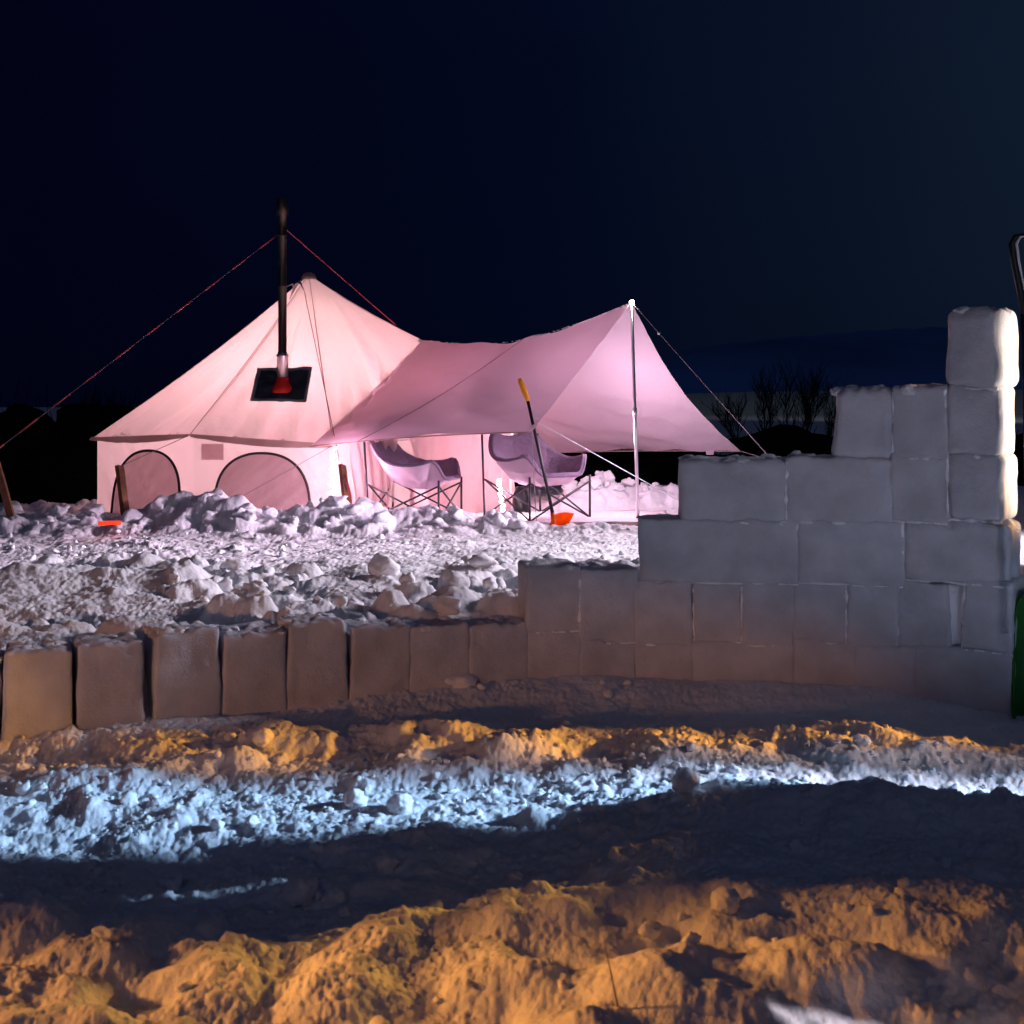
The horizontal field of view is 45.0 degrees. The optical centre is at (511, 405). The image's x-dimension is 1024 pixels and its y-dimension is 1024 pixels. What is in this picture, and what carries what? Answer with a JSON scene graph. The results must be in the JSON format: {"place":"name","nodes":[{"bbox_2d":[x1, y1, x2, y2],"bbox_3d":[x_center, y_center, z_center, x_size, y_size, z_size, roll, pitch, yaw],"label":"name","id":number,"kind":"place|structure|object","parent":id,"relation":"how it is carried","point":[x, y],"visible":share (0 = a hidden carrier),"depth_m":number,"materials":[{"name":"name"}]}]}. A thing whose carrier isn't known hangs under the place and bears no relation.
{"place":"outdoors","nodes":[
{"label":"outdoors","id":0,"kind":"place"},
{"bbox_2d":[0,407,1023,1023],"bbox_3d":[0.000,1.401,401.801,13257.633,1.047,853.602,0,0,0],"label":"snow ground","id":1,"kind":"structure","parent":0,"point":[930,959],"depth_m":5.06,"materials":[{"name":"white snow"}]},
{"bbox_2d":[0,644,7,731],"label":"snow block","id":2,"kind":"structure","parent":1,"relation":"on","point":[3,647],"depth_m":6.46,"materials":[{"name":"white snow"}]},
{"bbox_2d":[0,462,14,517],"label":"wooden stake","id":3,"kind":"object","parent":1,"relation":"on","point":[6,500],"visible":0.86,"depth_m":12.79,"materials":[{"name":"brown wood"}]},
{"bbox_2d":[1,639,72,739],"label":"snow block","id":4,"kind":"structure","parent":1,"relation":"on","point":[37,688],"depth_m":6.42,"materials":[{"name":"white snow"}]},
{"bbox_2d":[0,380,125,503],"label":"thicket","id":5,"kind":"object","parent":1,"relation":"on","point":[46,457],"visible":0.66,"depth_m":16.65,"materials":[{"name":"black plant"}]},
{"bbox_2d":[46,387,148,422],"bbox_3d":[-8.077,0.583,28.486,4.691,2.035,3.308,0,0,0],"label":"thicket","id":6,"kind":"object","parent":1,"relation":"on","point":[65,411],"visible":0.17,"depth_m":27.95,"materials":[{"name":"black plant"}]},
{"bbox_2d":[73,630,145,729],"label":"snow block","id":7,"kind":"structure","parent":1,"relation":"on","point":[108,673],"depth_m":6.55,"materials":[{"name":"white snow"}]},
{"bbox_2d":[84,383,135,406],"bbox_3d":[-11.116,0.393,34.000,1.482,2.041,1.169,0,0,-21],"label":"bare tree","id":8,"kind":"object","parent":1,"relation":"on","point":[97,398],"visible":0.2,"depth_m":33.85,"materials":[{"name":"black plant"}]},
{"bbox_2d":[98,521,121,525],"bbox_3d":[-3.935,1.154,12.100,0.225,0.049,0.050,0,0,0],"label":"red light","id":9,"kind":"object","parent":1,"relation":"on","point":[109,523],"visible":1,"depth_m":12.08,"materials":[{"name":"red plastic"}]},
{"bbox_2d":[115,465,128,515],"bbox_3d":[-4.176,0.970,13.281,0.100,0.664,0.249,0,0,-40],"label":"wooden stake","id":10,"kind":"object","parent":1,"relation":"on","point":[122,488],"visible":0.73,"depth_m":13.27,"materials":[{"name":"brown wood"}]},
{"bbox_2d":[142,620,221,719],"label":"snow block","id":11,"kind":"structure","parent":1,"relation":"on","point":[182,669],"depth_m":6.73,"materials":[{"name":"white snow"}]},
{"bbox_2d":[224,732,236,741],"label":"snow lump","id":12,"kind":"object","parent":1,"relation":"on","point":[229,736],"visible":1,"depth_m":6.30,"materials":[{"name":"white snow"}]},
{"bbox_2d":[232,507,244,516],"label":"snow lump","id":13,"kind":"object","parent":1,"relation":"on","point":[238,511],"visible":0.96,"depth_m":12.62,"materials":[{"name":"white snow"}]},
{"bbox_2d":[214,620,286,715],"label":"snow block","id":14,"kind":"structure","parent":1,"relation":"on","point":[252,658],"depth_m":6.91,"materials":[{"name":"white snow"}]},
{"bbox_2d":[252,727,273,747],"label":"snow lump","id":15,"kind":"object","parent":1,"relation":"on","point":[262,737],"visible":1,"depth_m":6.22,"materials":[{"name":"white snow"}]},
{"bbox_2d":[281,872,317,906],"bbox_3d":[-0.797,1.810,4.620,0.142,0.118,0.131,0,0,33],"label":"snow lump","id":16,"kind":"object","parent":1,"relation":"on","point":[300,888],"visible":1,"depth_m":4.58,"materials":[{"name":"white snow"}]},
{"bbox_2d":[89,272,514,513],"bbox_3d":[-2.618,-0.205,16.398,5.351,3.110,4.982,0,0,0],"label":"bell tent","id":17,"kind":"object","parent":1,"relation":"on","point":[234,419],"visible":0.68,"depth_m":14.68,"materials":[{"name":"fabric"}]},
{"bbox_2d":[110,449,180,513],"bbox_3d":[-4.312,0.918,14.517,1.273,0.809,0.030,0,0,35],"label":"window","id":18,"kind":"structure","parent":17,"relation":"in","point":[154,474],"depth_m":14.51,"materials":[{"name":"fabric"}]},
{"bbox_2d":[121,435,188,465],"bbox_3d":[-3.930,0.494,13.672,0.007,0.326,0.866,0,0,42],"label":"guy line","id":19,"kind":"object","parent":17,"relation":"attached to","point":[153,451],"visible":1,"depth_m":13.64,"materials":[{"name":"grey fabric"}]},
{"bbox_2d":[215,452,310,509],"bbox_3d":[-2.826,0.924,14.007,1.125,0.793,0.032,0,0,2],"label":"window","id":20,"kind":"structure","parent":17,"relation":"in","point":[247,472],"depth_m":14.01,"materials":[{"name":"fabric"}]},
{"bbox_2d":[272,198,291,401],"bbox_3d":[-2.716,-1.245,14.640,0.270,2.406,0.270,0,0,0],"label":"stove pipe","id":21,"kind":"object","parent":17,"relation":"on","point":[282,384],"visible":1,"depth_m":14.59,"materials":[{"name":"grey metal"}]},
{"bbox_2d":[0,234,277,447],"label":"guy line","id":22,"kind":"object","parent":21,"relation":"attached to","point":[96,373],"visible":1,"depth_m":13.58,"materials":[{"name":"red fabric"}]},
{"bbox_2d":[287,230,395,324],"bbox_3d":[-2.130,-1.588,15.820,0.011,0.983,2.595,0,0,24],"label":"guy line","id":23,"kind":"object","parent":21,"relation":"attached to","point":[340,276],"visible":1,"depth_m":15.70,"materials":[{"name":"red fabric"}]},
{"bbox_2d":[243,446,330,495],"bbox_3d":[-2.567,0.775,13.616,1.276,0.658,0.007,0,0,-30],"label":"guy line","id":24,"kind":"object","parent":17,"relation":"attached to","point":[286,471],"visible":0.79,"depth_m":13.66,"materials":[{"name":"grey"}]},
{"bbox_2d":[304,292,339,462],"bbox_3d":[-2.290,-0.390,14.850,0.009,2.188,2.739,0,0,-18],"label":"guy line","id":25,"kind":"object","parent":17,"relation":"attached to","point":[322,377],"visible":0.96,"depth_m":14.79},
{"bbox_2d":[277,611,348,709],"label":"snow block","id":26,"kind":"structure","parent":1,"relation":"on","point":[316,658],"depth_m":7.05,"materials":[{"name":"white snow"}]},
{"bbox_2d":[320,885,346,908],"bbox_3d":[-0.658,1.822,4.580,0.101,0.093,0.103,0,0,0],"label":"snow lump","id":27,"kind":"object","parent":1,"relation":"on","point":[333,896],"visible":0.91,"depth_m":4.54,"materials":[{"name":"white snow"}]},
{"bbox_2d":[338,463,349,501],"bbox_3d":[-1.806,0.949,13.406,0.088,0.635,0.267,0,0,-26],"label":"wooden stake","id":28,"kind":"object","parent":1,"relation":"on","point":[343,484],"visible":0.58,"depth_m":13.42,"materials":[{"name":"brown wood"}]},
{"bbox_2d":[344,473,351,503],"bbox_3d":[-1.750,1.016,13.368,0.049,0.560,0.183,0,0,-42],"label":"strap","id":29,"kind":"object","parent":28,"relation":"hanging from","point":[347,483],"visible":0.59,"depth_m":13.38,"materials":[{"name":"red"}]},
{"bbox_2d":[342,788,367,808],"bbox_3d":[-0.706,1.769,5.558,0.117,0.100,0.121,0,0,0],"label":"snow lump","id":30,"kind":"object","parent":1,"relation":"on","point":[353,798],"visible":0.94,"depth_m":5.52,"materials":[{"name":"white snow"}]},
{"bbox_2d":[343,616,410,698],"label":"snow block","id":31,"kind":"structure","parent":1,"relation":"on","point":[378,657],"depth_m":7.19,"materials":[{"name":"white snow"}]},
{"bbox_2d":[367,552,399,576],"bbox_3d":[-0.926,1.176,8.924,0.240,0.231,0.227,0,0,0],"label":"snow lump","id":32,"kind":"object","parent":1,"relation":"on","point":[380,564],"visible":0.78,"depth_m":8.85,"materials":[{"name":"white snow"}]},
{"bbox_2d":[371,850,400,873],"bbox_3d":[-0.495,1.788,4.842,0.109,0.087,0.101,0,0,-35],"label":"snow lump","id":33,"kind":"object","parent":1,"relation":"on","point":[386,862],"visible":1,"depth_m":4.81,"materials":[{"name":"white snow"}]},
{"bbox_2d":[386,793,413,814],"bbox_3d":[-0.496,1.767,5.477,0.118,0.100,0.121,0,0,0],"label":"snow lump","id":34,"kind":"object","parent":1,"relation":"on","point":[399,804],"visible":0.98,"depth_m":5.45,"materials":[{"name":"white snow"}]},
{"bbox_2d":[363,440,462,509],"bbox_3d":[-1.112,0.843,14.019,1.025,0.935,0.982,0,0,18],"label":"camp chair","id":35,"kind":"object","parent":1,"relation":"on","point":[401,466],"visible":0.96,"depth_m":13.76,"materials":[{"name":"fabric"}]},
{"bbox_2d":[401,616,469,691],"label":"snow block","id":36,"kind":"structure","parent":1,"relation":"on","point":[439,649],"depth_m":7.30,"materials":[{"name":"white snow"}]},
{"bbox_2d":[458,615,527,683],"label":"snow block","id":37,"kind":"structure","parent":1,"relation":"on","point":[498,651],"depth_m":7.44,"materials":[{"name":"white snow"}]},
{"bbox_2d":[497,479,504,511],"bbox_3d":[-0.132,1.056,14.526,0.110,0.391,0.055,0,0,40],"label":"led strip","id":38,"kind":"object","parent":1,"relation":"on","point":[501,497],"visible":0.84,"depth_m":14.51,"materials":[{"name":"white plastic"}]},
{"bbox_2d":[0,470,1023,1023],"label":"snow rubble","id":39,"kind":"object","parent":1,"relation":"on","point":[452,606],"visible":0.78,"depth_m":6.32,"materials":[{"name":"white snow"}]},
{"bbox_2d":[512,486,528,511],"bbox_3d":[0.111,1.173,15.005,0.211,0.396,0.272,0,0,0],"label":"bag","id":40,"kind":"object","parent":1,"relation":"on","point":[520,505],"visible":0.58,"depth_m":14.91,"materials":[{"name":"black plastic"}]},
{"bbox_2d":[518,378,573,524],"bbox_3d":[0.347,0.525,12.879,0.599,1.626,0.144,0,0,10],"label":"snow shovel","id":41,"kind":"object","parent":1,"relation":"on","point":[562,518],"visible":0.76,"depth_m":12.89,"materials":[{"name":"black plastic"}]},
{"bbox_2d":[527,630,581,678],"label":"snow block","id":42,"kind":"structure","parent":1,"relation":"on","point":[552,654],"depth_m":7.53,"materials":[{"name":"white snow"}]},
{"bbox_2d":[517,558,579,633],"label":"snow block","id":43,"kind":"structure","parent":42,"relation":"on","point":[548,593],"depth_m":7.53,"materials":[{"name":"white snow"}]},
{"bbox_2d":[526,510,666,523],"bbox_3d":[0.999,1.275,14.125,1.703,0.036,1.550,0,0,0],"label":"ground sheet","id":44,"kind":"object","parent":1,"relation":"on","point":[620,516],"visible":0.52,"depth_m":14.08,"materials":[{"name":"white"}]},
{"bbox_2d":[481,432,590,520],"bbox_3d":[0.263,0.806,14.155,1.057,1.010,1.104,0,0,-34],"label":"camp chair","id":45,"kind":"object","parent":44,"relation":"on","point":[511,455],"visible":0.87,"depth_m":14.17,"materials":[{"name":"fabric"}]},
{"bbox_2d":[630,299,639,517],"bbox_3d":[1.389,0.069,13.924,0.128,2.529,0.053,0,0,37],"label":"awning pole","id":46,"kind":"object","parent":44,"relation":"on","point":[634,409],"visible":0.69,"depth_m":13.91,"materials":[{"name":"silver metal"}]},
{"bbox_2d":[310,303,739,454],"bbox_3d":[0.048,-0.237,14.766,3.694,1.855,4.291,0,0,38],"label":"awning","id":47,"kind":"object","parent":46,"relation":"attached to","point":[576,378],"visible":0.96,"depth_m":14.69,"materials":[{"name":"fabric"}]},
{"bbox_2d":[329,446,336,494],"bbox_3d":[-1.995,0.796,13.784,0.091,0.690,0.037,0,0,0],"label":"led strip","id":48,"kind":"object","parent":47,"relation":"attached to","point":[333,471],"visible":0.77,"depth_m":13.78,"materials":[{"name":"white plastic"}]},
{"bbox_2d":[531,432,536,520],"bbox_3d":[0.229,0.777,12.850,0.008,1.008,0.124,0,0,31],"label":"guy line","id":49,"kind":"object","parent":47,"relation":"attached to","point":[533,475],"visible":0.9,"depth_m":12.84,"materials":[{"name":"grey"}]},
{"bbox_2d":[534,420,678,500],"bbox_3d":[1.264,0.729,13.200,2.224,1.160,0.011,0,0,-21],"label":"guy line","id":50,"kind":"object","parent":47,"relation":"attached to","point":[606,460],"visible":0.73,"depth_m":13.09,"materials":[{"name":"white fabric"}]},
{"bbox_2d":[633,304,765,453],"bbox_3d":[2.005,-0.289,13.275,0.042,1.757,1.903,0,0,-44],"label":"guy line","id":51,"kind":"object","parent":46,"relation":"attached to","point":[659,333],"visible":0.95,"depth_m":13.30,"materials":[{"name":"grey fabric"}]},
{"bbox_2d":[579,639,635,677],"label":"snow block","id":52,"kind":"structure","parent":1,"relation":"on","point":[602,657],"depth_m":7.58,"materials":[{"name":"white snow"}]},
{"bbox_2d":[577,561,638,644],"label":"snow block","id":53,"kind":"structure","parent":52,"relation":"on","point":[606,611],"depth_m":7.59,"materials":[{"name":"white snow"}]},
{"bbox_2d":[603,942,617,1006],"bbox_3d":[0.271,1.587,3.350,0.048,0.268,0.007,0,0,0],"label":"dry stalk","id":54,"kind":"object","parent":1,"relation":"on","point":[612,979],"visible":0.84,"depth_m":3.35,"materials":[{"name":"brown plant"}]},
{"bbox_2d":[634,643,692,680],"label":"snow block","id":55,"kind":"structure","parent":1,"relation":"on","point":[666,661],"depth_m":7.59,"materials":[{"name":"white snow"}]},
{"bbox_2d":[634,580,692,645],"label":"snow block","id":56,"kind":"structure","parent":55,"relation":"on","point":[663,613],"depth_m":7.60,"materials":[{"name":"white snow"}]},
{"bbox_2d":[638,513,798,585],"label":"snow block","id":57,"kind":"structure","parent":56,"relation":"on","point":[673,547],"depth_m":7.56,"materials":[{"name":"white snow"}]},
{"bbox_2d":[678,454,786,523],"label":"snow block","id":58,"kind":"structure","parent":57,"relation":"on","point":[730,488],"depth_m":7.55,"materials":[{"name":"white snow"}]},
{"bbox_2d":[671,767,699,792],"bbox_3d":[0.732,1.587,5.221,0.123,0.121,0.132,0,0,0],"label":"snow lump","id":59,"kind":"object","parent":1,"relation":"on","point":[685,779],"visible":1,"depth_m":5.18,"materials":[{"name":"white snow"}]},
{"bbox_2d":[700,391,748,437],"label":"bare tree","id":60,"kind":"object","parent":1,"relation":"on","point":[727,420],"visible":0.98,"depth_m":43.98,"materials":[{"name":"black plant"}]},
{"bbox_2d":[710,886,740,913],"bbox_3d":[0.679,1.575,3.937,0.093,0.077,0.088,0,0,-25],"label":"snow lump","id":61,"kind":"object","parent":1,"relation":"on","point":[725,899],"visible":1,"depth_m":3.91,"materials":[{"name":"white snow"}]},
{"bbox_2d":[692,636,794,683],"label":"snow block","id":62,"kind":"structure","parent":1,"relation":"on","point":[720,660],"depth_m":7.55,"materials":[{"name":"white snow"}]},
{"bbox_2d":[691,584,740,643],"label":"snow block","id":63,"kind":"structure","parent":62,"relation":"on","point":[716,610],"depth_m":7.57,"materials":[{"name":"white snow"}]},
{"bbox_2d":[740,582,794,646],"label":"snow block","id":64,"kind":"structure","parent":62,"relation":"on","point":[767,614],"depth_m":7.53,"materials":[{"name":"white snow"}]},
{"bbox_2d":[514,436,1023,486],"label":"scrub bank","id":65,"kind":"structure","parent":1,"relation":"on","point":[660,467],"depth_m":20.57,"materials":[{"name":"black plant"}]},
{"bbox_2d":[748,366,791,429],"bbox_3d":[7.847,0.049,37.589,1.146,2.712,1.473,0,0,-19],"label":"bare tree","id":66,"kind":"object","parent":1,"relation":"on","point":[767,397],"visible":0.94,"depth_m":37.77,"materials":[{"name":"black plant"}]},
{"bbox_2d":[767,354,828,427],"bbox_3d":[8.566,-0.063,37.012,2.378,2.945,0.953,0,0,-36],"label":"bare tree","id":67,"kind":"object","parent":1,"relation":"on","point":[814,385],"visible":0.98,"depth_m":36.92,"materials":[{"name":"black plant"}]},
{"bbox_2d":[792,367,835,431],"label":"bare tree","id":68,"kind":"object","parent":1,"relation":"on","point":[817,406],"visible":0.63,"depth_m":44.89,"materials":[{"name":"black plant"}]},
{"bbox_2d":[793,637,855,685],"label":"snow block","id":69,"kind":"structure","parent":1,"relation":"on","point":[816,661],"depth_m":7.45,"materials":[{"name":"white snow"}]},
{"bbox_2d":[793,582,847,643],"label":"snow block","id":70,"kind":"structure","parent":69,"relation":"on","point":[819,611],"depth_m":7.46,"materials":[{"name":"white snow"}]},
{"bbox_2d":[796,519,905,587],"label":"snow block","id":71,"kind":"structure","parent":70,"relation":"on","point":[862,554],"depth_m":7.40,"materials":[{"name":"white snow"}]},
{"bbox_2d":[784,453,892,524],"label":"snow block","id":72,"kind":"structure","parent":71,"relation":"on","point":[836,490],"depth_m":7.42,"materials":[{"name":"white snow"}]},
{"bbox_2d":[790,450,800,455],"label":"snow lump","id":73,"kind":"object","parent":72,"relation":"on","point":[794,452],"visible":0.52,"depth_m":7.60,"materials":[{"name":"white snow"}]},
{"bbox_2d":[830,384,892,458],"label":"snow block","id":74,"kind":"structure","parent":72,"relation":"on","point":[863,423],"depth_m":7.39,"materials":[{"name":"white snow"}]},
{"bbox_2d":[817,378,857,435],"bbox_3d":[9.478,0.287,35.703,1.499,2.258,1.036,0,0,0],"label":"bare tree","id":75,"kind":"object","parent":1,"relation":"on","point":[830,424],"visible":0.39,"depth_m":35.74,"materials":[{"name":"black plant"}]},
{"bbox_2d":[672,421,1022,452],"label":"brush","id":76,"kind":"object","parent":1,"relation":"on","point":[782,432],"visible":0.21,"depth_m":34.66,"materials":[{"name":"black plant"}]},
{"bbox_2d":[852,733,871,746],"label":"snow lump","id":77,"kind":"object","parent":1,"relation":"on","point":[861,740],"visible":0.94,"depth_m":6.07,"materials":[{"name":"white snow"}]},
{"bbox_2d":[853,645,914,696],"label":"snow block","id":78,"kind":"structure","parent":1,"relation":"on","point":[887,667],"depth_m":7.32,"materials":[{"name":"white snow"}]},
{"bbox_2d":[844,584,898,646],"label":"snow block","id":79,"kind":"structure","parent":78,"relation":"on","point":[871,614],"depth_m":7.36,"materials":[{"name":"white snow"}]},
{"bbox_2d":[913,644,1015,715],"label":"snow block","id":80,"kind":"structure","parent":1,"relation":"on","point":[969,678],"depth_m":7.11,"materials":[{"name":"white snow"}]},
{"bbox_2d":[898,580,952,646],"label":"snow block","id":81,"kind":"structure","parent":80,"relation":"on","point":[924,614],"depth_m":7.25,"materials":[{"name":"white snow"}]},
{"bbox_2d":[901,518,1020,588],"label":"snow block","id":82,"kind":"structure","parent":81,"relation":"on","point":[957,552],"depth_m":7.12,"materials":[{"name":"white snow"}]},
{"bbox_2d":[889,453,951,525],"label":"snow block","id":83,"kind":"structure","parent":82,"relation":"on","point":[919,489],"depth_m":7.26,"materials":[{"name":"white snow"}]},
{"bbox_2d":[891,383,949,459],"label":"snow block","id":84,"kind":"structure","parent":83,"relation":"on","point":[919,423],"depth_m":7.25,"materials":[{"name":"white snow"}]},
{"bbox_2d":[945,453,1017,524],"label":"snow block","id":85,"kind":"structure","parent":82,"relation":"on","point":[982,488],"depth_m":7.07,"materials":[{"name":"white snow"}]},
{"bbox_2d":[943,384,1014,458],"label":"snow block","id":86,"kind":"structure","parent":85,"relation":"on","point":[981,421],"depth_m":7.08,"materials":[{"name":"white snow"}]},
{"bbox_2d":[946,306,1018,390],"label":"snow block","id":87,"kind":"structure","parent":86,"relation":"on","point":[982,351],"depth_m":7.07,"materials":[{"name":"white snow"}]},
{"bbox_2d":[948,584,963,644],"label":"snow block","id":88,"kind":"structure","parent":80,"relation":"on","point":[955,593],"depth_m":7.18,"materials":[{"name":"white snow"}]},
{"bbox_2d":[961,574,1023,654],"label":"snow block","id":89,"kind":"structure","parent":80,"relation":"on","point":[987,615],"depth_m":7.03,"materials":[{"name":"white snow"}]},
{"bbox_2d":[1008,233,1023,457],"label":"black shovel","id":90,"kind":"object","parent":1,"relation":"on","point":[1014,247],"visible":1,"depth_m":6.71,"materials":[{"name":"black plastic"}]},
{"bbox_2d":[1011,592,1023,718],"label":"green sled","id":91,"kind":"object","parent":1,"relation":"on","point":[1017,689],"visible":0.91,"depth_m":7.00,"materials":[{"name":"plastic"}]},
{"bbox_2d":[0,0,1023,406],"label":"sky","id":92,"kind":"structure","parent":0,"point":[489,171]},
{"bbox_2d":[659,320,1022,393],"bbox_3d":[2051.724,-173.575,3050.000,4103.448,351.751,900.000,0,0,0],"label":"mountain","id":93,"kind":"structure","parent":0,"point":[891,358],"depth_m":2937.42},
{"bbox_2d":[685,390,1022,415],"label":"hill","id":94,"kind":"structure","parent":0,"point":[695,399],"depth_m":174.23,"materials":[{"name":"black"}]}
]}

